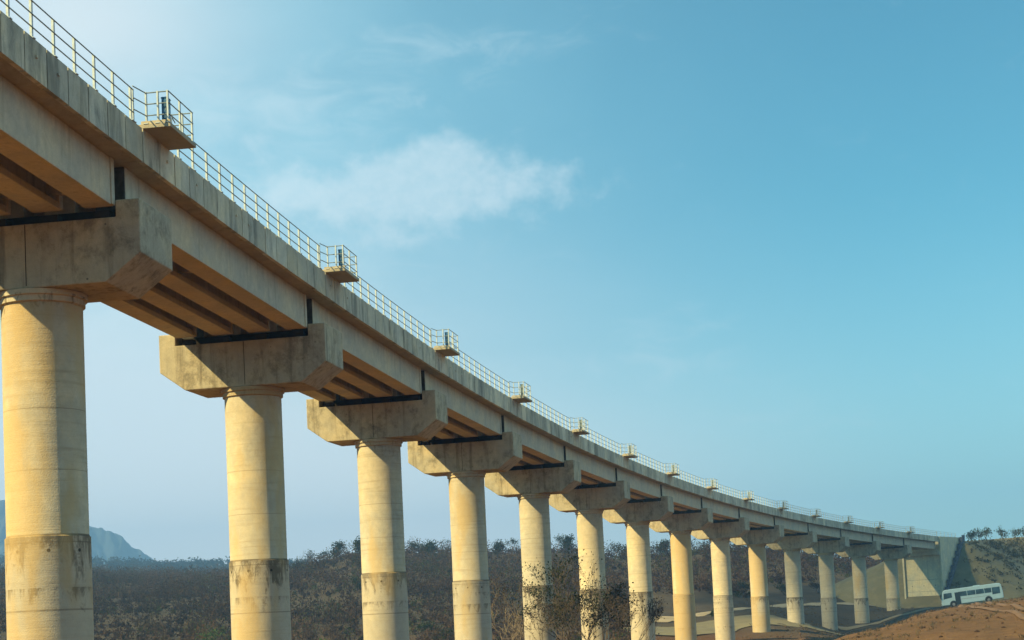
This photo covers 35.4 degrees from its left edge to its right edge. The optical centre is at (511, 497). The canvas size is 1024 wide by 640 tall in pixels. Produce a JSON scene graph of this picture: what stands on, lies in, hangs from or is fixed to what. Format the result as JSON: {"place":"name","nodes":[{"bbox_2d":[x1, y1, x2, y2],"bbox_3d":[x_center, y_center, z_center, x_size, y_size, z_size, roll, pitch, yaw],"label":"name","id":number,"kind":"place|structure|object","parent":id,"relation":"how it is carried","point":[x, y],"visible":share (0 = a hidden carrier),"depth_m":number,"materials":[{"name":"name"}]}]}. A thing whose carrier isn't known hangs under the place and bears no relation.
{"place":"outdoors","nodes":[
{"label":"outdoors","id":0,"kind":"place"},
{"bbox_2d":[0,500,152,564],"bbox_3d":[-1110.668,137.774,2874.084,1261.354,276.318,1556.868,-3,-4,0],"label":"mountain","id":1,"kind":"structure","parent":0,"point":[106,545],"depth_m":2902.04,"materials":[{"name":"blue"}]},
{"bbox_2d":[0,552,1023,639],"bbox_3d":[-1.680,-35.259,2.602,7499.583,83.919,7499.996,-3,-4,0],"label":"ground","id":2,"kind":"structure","parent":0,"point":[963,629],"depth_m":268.51,"materials":[{"name":"brown soil"}]},
{"bbox_2d":[0,198,172,639],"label":"bridge pier","id":3,"kind":"structure","parent":2,"relation":"on","point":[58,272],"depth_m":49.28,"materials":[{"name":"concrete"}]},
{"bbox_2d":[0,10,142,215],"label":"bridge span","id":4,"kind":"object","parent":3,"relation":"on","point":[67,132],"visible":1,"depth_m":45.32,"materials":[{"name":"concrete"}]},
{"bbox_2d":[0,0,136,122],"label":"railing","id":5,"kind":"object","parent":4,"relation":"on","point":[94,70],"visible":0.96,"depth_m":44.84,"materials":[{"name":"grey metal"}]},
{"bbox_2d":[0,129,325,337],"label":"bridge span","id":6,"kind":"object","parent":3,"relation":"on","point":[234,263],"visible":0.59,"depth_m":60.98,"materials":[{"name":"concrete"}]},
{"bbox_2d":[132,85,195,149],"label":"refuge platform","id":7,"kind":"structure","parent":6,"relation":"on","point":[167,134],"depth_m":50.39,"materials":[{"name":"concrete"}]},
{"bbox_2d":[161,97,170,119],"bbox_3d":[-10.774,-12.008,50.045,0.230,0.870,0.344,-3,-4,8],"label":"utility cabinet","id":8,"kind":"object","parent":7,"relation":"on","point":[164,107],"visible":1,"depth_m":49.90,"materials":[{"name":"grey metal"}]},
{"bbox_2d":[177,128,321,268],"bbox_3d":[-9.742,-11.062,61.516,0.255,1.206,17.184,-3,-4,9],"label":"railing","id":9,"kind":"object","parent":6,"relation":"on","point":[244,198],"visible":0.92,"depth_m":60.77,"materials":[{"name":"grey metal"}]},
{"bbox_2d":[0,552,323,575],"bbox_3d":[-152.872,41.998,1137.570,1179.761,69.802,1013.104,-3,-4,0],"label":"forest","id":10,"kind":"object","parent":2,"relation":"on","point":[188,564],"visible":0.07,"depth_m":1286.05,"materials":[{"name":"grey plant"}]},
{"bbox_2d":[195,628,222,639],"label":"shrub","id":11,"kind":"object","parent":2,"relation":"on","point":[207,638],"visible":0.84,"depth_m":229.77,"materials":[{"name":"green plant"}]},
{"bbox_2d":[159,323,342,639],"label":"bridge pier","id":12,"kind":"structure","parent":2,"relation":"on","point":[251,379],"depth_m":70.12,"materials":[{"name":"concrete"}]},
{"bbox_2d":[183,272,435,401],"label":"bridge span","id":13,"kind":"object","parent":12,"relation":"on","point":[383,355],"visible":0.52,"depth_m":81.62,"materials":[{"name":"concrete"}]},
{"bbox_2d":[319,243,358,282],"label":"refuge platform","id":14,"kind":"structure","parent":13,"relation":"on","point":[341,274],"depth_m":70.85,"materials":[{"name":"concrete"}]},
{"bbox_2d":[338,249,344,265],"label":"utility cabinet","id":15,"kind":"object","parent":14,"relation":"on","point":[340,257],"visible":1,"depth_m":70.58,"materials":[{"name":"blue paint"}]},
{"bbox_2d":[344,266,431,347],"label":"railing","id":16,"kind":"object","parent":13,"relation":"on","point":[397,318],"visible":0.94,"depth_m":82.08,"materials":[{"name":"grey metal"}]},
{"bbox_2d":[304,550,315,560],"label":"skyline tree","id":17,"kind":"object","parent":2,"relation":"on","point":[313,554],"visible":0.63,"depth_m":466.80,"materials":[{"name":"green plant"}]},
{"bbox_2d":[326,540,346,557],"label":"skyline tree","id":18,"kind":"object","parent":2,"relation":"on","point":[339,545],"visible":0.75,"depth_m":460.11,"materials":[{"name":"green plant"}]},
{"bbox_2d":[350,574,360,592],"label":"shrub","id":19,"kind":"object","parent":2,"relation":"on","point":[355,578],"visible":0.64,"depth_m":328.07,"materials":[{"name":"green plant"}]},
{"bbox_2d":[351,535,360,556],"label":"skyline tree","id":20,"kind":"object","parent":2,"relation":"on","point":[356,543],"visible":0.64,"depth_m":454.58,"materials":[{"name":"green plant"}]},
{"bbox_2d":[306,390,447,639],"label":"bridge pier","id":21,"kind":"structure","parent":2,"relation":"on","point":[377,432],"depth_m":90.81,"materials":[{"name":"concrete"}]},
{"bbox_2d":[334,350,512,439],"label":"bridge span","id":22,"kind":"object","parent":21,"relation":"on","point":[475,404],"visible":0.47,"depth_m":101.72,"materials":[{"name":"concrete"}]},
{"bbox_2d":[430,328,459,356],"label":"refuge platform","id":23,"kind":"structure","parent":22,"relation":"on","point":[446,350],"depth_m":91.36,"materials":[{"name":"concrete"}]},
{"bbox_2d":[445,332,449,344],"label":"utility cabinet","id":24,"kind":"object","parent":23,"relation":"on","point":[446,339],"visible":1,"depth_m":91.16,"materials":[{"name":"grey metal"}]},
{"bbox_2d":[447,344,510,397],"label":"railing","id":25,"kind":"object","parent":22,"relation":"on","point":[475,372],"visible":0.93,"depth_m":103.24,"materials":[{"name":"grey metal"}]},
{"bbox_2d":[407,541,418,555],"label":"skyline tree","id":26,"kind":"object","parent":2,"relation":"on","point":[413,544],"visible":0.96,"depth_m":461.37,"materials":[{"name":"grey plant"}]},
{"bbox_2d":[418,539,439,556],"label":"skyline tree","id":27,"kind":"object","parent":2,"relation":"on","point":[429,544],"visible":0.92,"depth_m":456.85,"materials":[{"name":"green plant"}]},
{"bbox_2d":[417,619,443,637],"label":"shrub","id":28,"kind":"object","parent":2,"relation":"on","point":[426,625],"visible":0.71,"depth_m":238.19,"materials":[{"name":"green plant"}]},
{"bbox_2d":[0,536,882,639],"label":"dry scrub","id":29,"kind":"object","parent":2,"relation":"on","point":[179,584],"visible":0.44,"depth_m":336.27,"materials":[{"name":"brown plant"}]},
{"bbox_2d":[439,540,450,552],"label":"skyline tree","id":30,"kind":"object","parent":2,"relation":"on","point":[445,544],"visible":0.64,"depth_m":462.11,"materials":[{"name":"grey plant"}]},
{"bbox_2d":[437,626,454,639],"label":"shrub","id":31,"kind":"object","parent":2,"relation":"on","point":[441,633],"visible":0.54,"depth_m":230.52,"materials":[{"name":"green plant"}]},
{"bbox_2d":[407,431,522,639],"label":"bridge pier","id":32,"kind":"structure","parent":2,"relation":"on","point":[464,465],"depth_m":111.39,"materials":[{"name":"concrete"}]},
{"bbox_2d":[432,399,572,465],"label":"bridge span","id":33,"kind":"object","parent":32,"relation":"on","point":[544,438],"visible":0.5,"depth_m":122.08,"materials":[{"name":"concrete"}]},
{"bbox_2d":[509,381,531,402],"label":"refuge platform","id":34,"kind":"structure","parent":33,"relation":"on","point":[520,398],"depth_m":111.81,"materials":[{"name":"concrete"}]},
{"bbox_2d":[522,394,570,430],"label":"railing","id":35,"kind":"object","parent":33,"relation":"on","point":[569,426],"visible":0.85,"depth_m":124.37,"materials":[{"name":"grey metal"}]},
{"bbox_2d":[491,539,506,553],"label":"skyline tree","id":36,"kind":"object","parent":2,"relation":"on","point":[495,546],"visible":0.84,"depth_m":469.78,"materials":[{"name":"green plant"}]},
{"bbox_2d":[491,598,524,639],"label":"dead shrub","id":37,"kind":"object","parent":2,"relation":"on","point":[515,632],"visible":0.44,"depth_m":150.67,"materials":[{"name":"brown plant"}]},
{"bbox_2d":[504,538,520,552],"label":"skyline tree","id":38,"kind":"object","parent":2,"relation":"on","point":[508,543],"visible":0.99,"depth_m":470.76,"materials":[{"name":"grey plant"}]},
{"bbox_2d":[484,460,580,639],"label":"bridge pier","id":39,"kind":"structure","parent":2,"relation":"on","point":[532,488],"depth_m":131.88,"materials":[{"name":"concrete"}]},
{"bbox_2d":[524,432,623,484],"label":"bridge span","id":40,"kind":"object","parent":39,"relation":"on","point":[598,462],"visible":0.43,"depth_m":142.37,"materials":[{"name":"concrete"}]},
{"bbox_2d":[570,417,588,434],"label":"refuge platform","id":41,"kind":"structure","parent":40,"relation":"on","point":[578,431],"depth_m":132.11,"materials":[{"name":"concrete"}]},
{"bbox_2d":[580,426,621,454],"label":"railing","id":42,"kind":"object","parent":40,"relation":"on","point":[604,441],"visible":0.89,"depth_m":144.56,"materials":[{"name":"grey metal"}]},
{"bbox_2d":[490,553,602,639],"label":"tree","id":43,"kind":"object","parent":2,"relation":"on","point":[563,609],"visible":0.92,"depth_m":120.68,"materials":[{"name":"brown plant"}]},
{"bbox_2d":[553,535,563,552],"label":"skyline tree","id":44,"kind":"object","parent":2,"relation":"on","point":[557,538],"visible":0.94,"depth_m":468.45,"materials":[{"name":"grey plant"}]},
{"bbox_2d":[559,534,575,552],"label":"skyline tree","id":45,"kind":"object","parent":2,"relation":"on","point":[570,538],"visible":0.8,"depth_m":469.20,"materials":[{"name":"green plant"}]},
{"bbox_2d":[514,574,635,639],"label":"tree","id":46,"kind":"object","parent":2,"relation":"on","point":[609,607],"visible":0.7,"depth_m":125.01,"materials":[{"name":"green plant"}]},
{"bbox_2d":[517,544,637,639],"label":"tree","id":47,"kind":"object","parent":2,"relation":"on","point":[561,577],"visible":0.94,"depth_m":122.43,"materials":[{"name":"green plant"}]},
{"bbox_2d":[549,480,630,639],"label":"bridge pier","id":48,"kind":"structure","parent":2,"relation":"on","point":[587,504],"depth_m":152.19,"materials":[{"name":"concrete"}]},
{"bbox_2d":[581,456,667,498],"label":"bridge span","id":49,"kind":"object","parent":48,"relation":"on","point":[644,480],"visible":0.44,"depth_m":162.45,"materials":[{"name":"concrete"}]},
{"bbox_2d":[621,443,637,457],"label":"refuge platform","id":50,"kind":"structure","parent":49,"relation":"on","point":[628,455],"depth_m":152.23,"materials":[{"name":"concrete"}]},
{"bbox_2d":[632,450,665,473],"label":"railing","id":51,"kind":"object","parent":49,"relation":"on","point":[650,462],"visible":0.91,"depth_m":164.79,"materials":[{"name":"grey metal"}]},
{"bbox_2d":[548,579,667,639],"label":"tree","id":52,"kind":"object","parent":2,"relation":"on","point":[654,614],"visible":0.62,"depth_m":130.70,"materials":[{"name":"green plant"}]},
{"bbox_2d":[610,542,619,555],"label":"skyline tree","id":53,"kind":"object","parent":2,"relation":"on","point":[614,548],"visible":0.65,"depth_m":466.74,"materials":[{"name":"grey plant"}]},
{"bbox_2d":[602,496,673,639],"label":"bridge pier","id":54,"kind":"structure","parent":2,"relation":"on","point":[636,517],"depth_m":172.25,"materials":[{"name":"concrete"}]},
{"bbox_2d":[631,474,707,510],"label":"bridge span","id":55,"kind":"object","parent":54,"relation":"on","point":[685,495],"visible":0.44,"depth_m":182.50,"materials":[{"name":"concrete"}]},
{"bbox_2d":[665,463,679,475],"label":"refuge platform","id":56,"kind":"structure","parent":55,"relation":"on","point":[672,473],"depth_m":172.42,"materials":[{"name":"concrete"}]},
{"bbox_2d":[673,469,705,487],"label":"railing","id":57,"kind":"object","parent":55,"relation":"on","point":[691,477],"visible":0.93,"depth_m":183.43,"materials":[{"name":"grey metal"}]},
{"bbox_2d":[654,535,669,553],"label":"skyline tree","id":58,"kind":"object","parent":2,"relation":"on","point":[663,540],"visible":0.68,"depth_m":466.34,"materials":[{"name":"green plant"}]},
{"bbox_2d":[649,508,712,639],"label":"bridge pier","id":59,"kind":"structure","parent":2,"relation":"on","point":[679,526],"depth_m":192.16,"materials":[{"name":"concrete"}]},
{"bbox_2d":[674,489,744,520],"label":"bridge span","id":60,"kind":"object","parent":59,"relation":"on","point":[723,506],"visible":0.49,"depth_m":202.33,"materials":[{"name":"concrete"}]},
{"bbox_2d":[705,478,718,489],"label":"refuge platform","id":61,"kind":"structure","parent":60,"relation":"on","point":[711,487],"depth_m":192.41,"materials":[{"name":"concrete"}]},
{"bbox_2d":[714,483,742,498],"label":"railing","id":62,"kind":"object","parent":60,"relation":"on","point":[729,490],"visible":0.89,"depth_m":204.49,"materials":[{"name":"grey metal"}]},
{"bbox_2d":[691,517,749,639],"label":"bridge pier","id":63,"kind":"structure","parent":2,"relation":"on","point":[718,534],"depth_m":211.92,"materials":[{"name":"concrete"}]},
{"bbox_2d":[714,500,778,527],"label":"bridge span","id":64,"kind":"object","parent":63,"relation":"on","point":[758,515],"visible":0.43,"depth_m":222.04,"materials":[{"name":"concrete"}]},
{"bbox_2d":[742,490,754,500],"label":"refuge platform","id":65,"kind":"structure","parent":64,"relation":"on","point":[749,499],"depth_m":211.80,"materials":[{"name":"concrete"}]},
{"bbox_2d":[751,495,777,507],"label":"railing","id":66,"kind":"object","parent":64,"relation":"on","point":[765,501],"visible":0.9,"depth_m":224.00,"materials":[{"name":"grey metal"}]},
{"bbox_2d":[737,580,749,593],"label":"shrub","id":67,"kind":"object","parent":2,"relation":"on","point":[743,585],"visible":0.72,"depth_m":328.09,"materials":[{"name":"green plant"}]},
{"bbox_2d":[730,525,783,632],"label":"bridge pier","id":68,"kind":"structure","parent":2,"relation":"on","point":[755,540],"depth_m":231.48,"materials":[{"name":"concrete"}]},
{"bbox_2d":[751,509,812,533],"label":"bridge span","id":69,"kind":"object","parent":68,"relation":"on","point":[792,522],"visible":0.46,"depth_m":241.26,"materials":[{"name":"concrete"}]},
{"bbox_2d":[778,500,788,509],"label":"refuge platform","id":70,"kind":"structure","parent":69,"relation":"on","point":[782,507],"depth_m":231.22,"materials":[{"name":"concrete"}]},
{"bbox_2d":[786,505,810,515],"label":"railing","id":71,"kind":"object","parent":69,"relation":"on","point":[799,510],"visible":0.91,"depth_m":243.30,"materials":[{"name":"grey metal"}]},
{"bbox_2d":[773,582,785,594],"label":"shrub","id":72,"kind":"object","parent":2,"relation":"on","point":[782,588],"visible":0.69,"depth_m":332.46,"materials":[{"name":"green plant"}]},
{"bbox_2d":[766,531,816,623],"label":"bridge pier","id":73,"kind":"structure","parent":2,"relation":"on","point":[791,546],"depth_m":250.80,"materials":[{"name":"concrete"}]},
{"bbox_2d":[787,516,844,538],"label":"bridge span","id":74,"kind":"object","parent":73,"relation":"on","point":[825,528],"visible":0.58,"depth_m":260.35,"materials":[{"name":"concrete"}]},
{"bbox_2d":[811,509,821,516],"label":"refuge platform","id":75,"kind":"structure","parent":74,"relation":"on","point":[815,513],"depth_m":250.88,"materials":[{"name":"concrete"}]},
{"bbox_2d":[819,512,842,521],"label":"railing","id":76,"kind":"object","parent":74,"relation":"on","point":[832,516],"visible":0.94,"depth_m":262.43,"materials":[{"name":"grey metal"}]},
{"bbox_2d":[808,580,819,593],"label":"shrub","id":77,"kind":"object","parent":2,"relation":"on","point":[812,584],"visible":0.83,"depth_m":338.29,"materials":[{"name":"green plant"}]},
{"bbox_2d":[802,536,849,630],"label":"bridge pier","id":78,"kind":"structure","parent":2,"relation":"on","point":[824,550],"depth_m":269.83,"materials":[{"name":"concrete"}]},
{"bbox_2d":[821,523,875,543],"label":"bridge span","id":79,"kind":"object","parent":78,"relation":"on","point":[854,533],"visible":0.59,"depth_m":279.15,"materials":[{"name":"concrete"}]},
{"bbox_2d":[844,516,852,522],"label":"refuge platform","id":80,"kind":"structure","parent":79,"relation":"on","point":[847,521],"depth_m":269.49,"materials":[{"name":"concrete"}]},
{"bbox_2d":[849,518,874,527],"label":"railing","id":81,"kind":"object","parent":79,"relation":"on","point":[861,521],"visible":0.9,"depth_m":278.41,"materials":[{"name":"grey metal"}]},
{"bbox_2d":[837,541,880,623],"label":"bridge pier","id":82,"kind":"structure","parent":2,"relation":"on","point":[857,553],"depth_m":288.62,"materials":[{"name":"concrete"}]},
{"bbox_2d":[872,528,906,546],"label":"bridge span","id":83,"kind":"object","parent":82,"relation":"on","point":[888,538],"visible":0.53,"depth_m":297.91,"materials":[{"name":"concrete"}]},
{"bbox_2d":[874,521,884,527],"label":"refuge platform","id":84,"kind":"structure","parent":83,"relation":"on","point":[880,525],"depth_m":287.92,"materials":[{"name":"concrete"}]},
{"bbox_2d":[882,523,905,531],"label":"railing","id":85,"kind":"object","parent":83,"relation":"on","point":[896,527],"visible":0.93,"depth_m":300.86,"materials":[{"name":"grey metal"}]},
{"bbox_2d":[742,596,1023,639],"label":"dry grass","id":86,"kind":"structure","parent":2,"relation":"on","point":[932,623],"depth_m":171.59,"materials":[{"name":"brown plant"}]},
{"bbox_2d":[838,608,929,629],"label":"footpath","id":87,"kind":"structure","parent":2,"relation":"on","point":[851,627],"depth_m":284.25,"materials":[{"name":"soil"}]},
{"bbox_2d":[870,545,911,610],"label":"bridge pier","id":88,"kind":"structure","parent":2,"relation":"on","point":[889,556],"depth_m":307.16,"materials":[{"name":"concrete"}]},
{"bbox_2d":[886,533,938,549],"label":"bridge span","id":89,"kind":"object","parent":88,"relation":"on","point":[919,541],"visible":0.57,"depth_m":316.16,"materials":[{"name":"concrete"}]},
{"bbox_2d":[906,526,914,532],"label":"refuge platform","id":90,"kind":"structure","parent":89,"relation":"on","point":[909,531],"depth_m":306.54,"materials":[{"name":"concrete"}]},
{"bbox_2d":[911,528,955,536],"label":"railing","id":91,"kind":"object","parent":89,"relation":"on","point":[932,532],"visible":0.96,"depth_m":323.47,"materials":[{"name":"grey metal"}]},
{"bbox_2d":[776,598,1022,639],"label":"earth clods","id":92,"kind":"object","parent":2,"relation":"on","point":[926,621],"visible":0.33,"depth_m":154.93,"materials":[{"name":"soil"}]},
{"bbox_2d":[902,536,959,598],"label":"bridge abutment","id":93,"kind":"object","parent":2,"relation":"on","point":[926,572],"visible":0.59,"depth_m":326.75,"materials":[{"name":"concrete"}]},
{"bbox_2d":[940,583,1003,606],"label":"bus","id":94,"kind":"object","parent":2,"relation":"on","point":[974,593],"visible":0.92,"depth_m":256.03,"materials":[{"name":"white paint"}]},
{"bbox_2d":[954,604,1023,619],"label":"vehicle track","id":95,"kind":"structure","parent":2,"relation":"on","point":[1018,614],"depth_m":149.31,"materials":[{"name":"soil"}]},
{"bbox_2d":[971,601,1023,609],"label":"vehicle track","id":96,"kind":"structure","parent":2,"relation":"on","point":[1017,606],"depth_m":163.63,"materials":[{"name":"soil"}]},
{"bbox_2d":[0,0,1023,563],"label":"sky","id":97,"kind":"structure","parent":0,"point":[771,249],"materials":[{"name":"blue"}]},
{"bbox_2d":[620,615,841,635],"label":"field","id":98,"kind":"structure","parent":0,"point":[708,627],"depth_m":246.77,"materials":[{"name":"soil"}]},
{"bbox_2d":[654,602,873,621],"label":"dirt road","id":99,"kind":"structure","parent":0,"point":[667,619],"depth_m":291.77,"materials":[{"name":"soil"}]},
{"bbox_2d":[835,537,1023,608],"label":"embankment","id":100,"kind":"structure","parent":0,"point":[876,587],"depth_m":329.79,"materials":[{"name":"soil"}]},
{"bbox_2d":[945,535,964,589],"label":"stepped drain","id":101,"kind":"object","parent":100,"relation":"on","point":[955,562],"visible":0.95,"depth_m":330.35,"materials":[{"name":"grey concrete"}]},
{"bbox_2d":[966,531,979,540],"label":"skyline tree","id":102,"kind":"object","parent":100,"relation":"on","point":[970,535],"visible":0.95,"depth_m":357.89,"materials":[{"name":"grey plant"}]},
{"bbox_2d":[970,527,986,538],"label":"skyline tree","id":103,"kind":"object","parent":100,"relation":"on","point":[980,533],"visible":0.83,"depth_m":363.01,"materials":[{"name":"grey plant"}]},
{"bbox_2d":[951,535,1023,590],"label":"embankment brush","id":104,"kind":"object","parent":100,"relation":"on","point":[997,555],"visible":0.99,"depth_m":336.84,"materials":[{"name":"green plant"}]},
{"bbox_2d":[980,527,994,538],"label":"skyline tree","id":105,"kind":"object","parent":100,"relation":"on","point":[986,531],"visible":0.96,"depth_m":367.77,"materials":[{"name":"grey plant"}]},
{"bbox_2d":[996,526,1008,537],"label":"skyline tree","id":106,"kind":"object","parent":100,"relation":"on","point":[1001,532],"visible":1,"depth_m":374.92,"materials":[{"name":"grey plant"}]},
{"bbox_2d":[1010,529,1021,536],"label":"skyline tree","id":107,"kind":"object","parent":100,"relation":"on","point":[1013,532],"visible":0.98,"depth_m":381.71,"materials":[{"name":"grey plant"}]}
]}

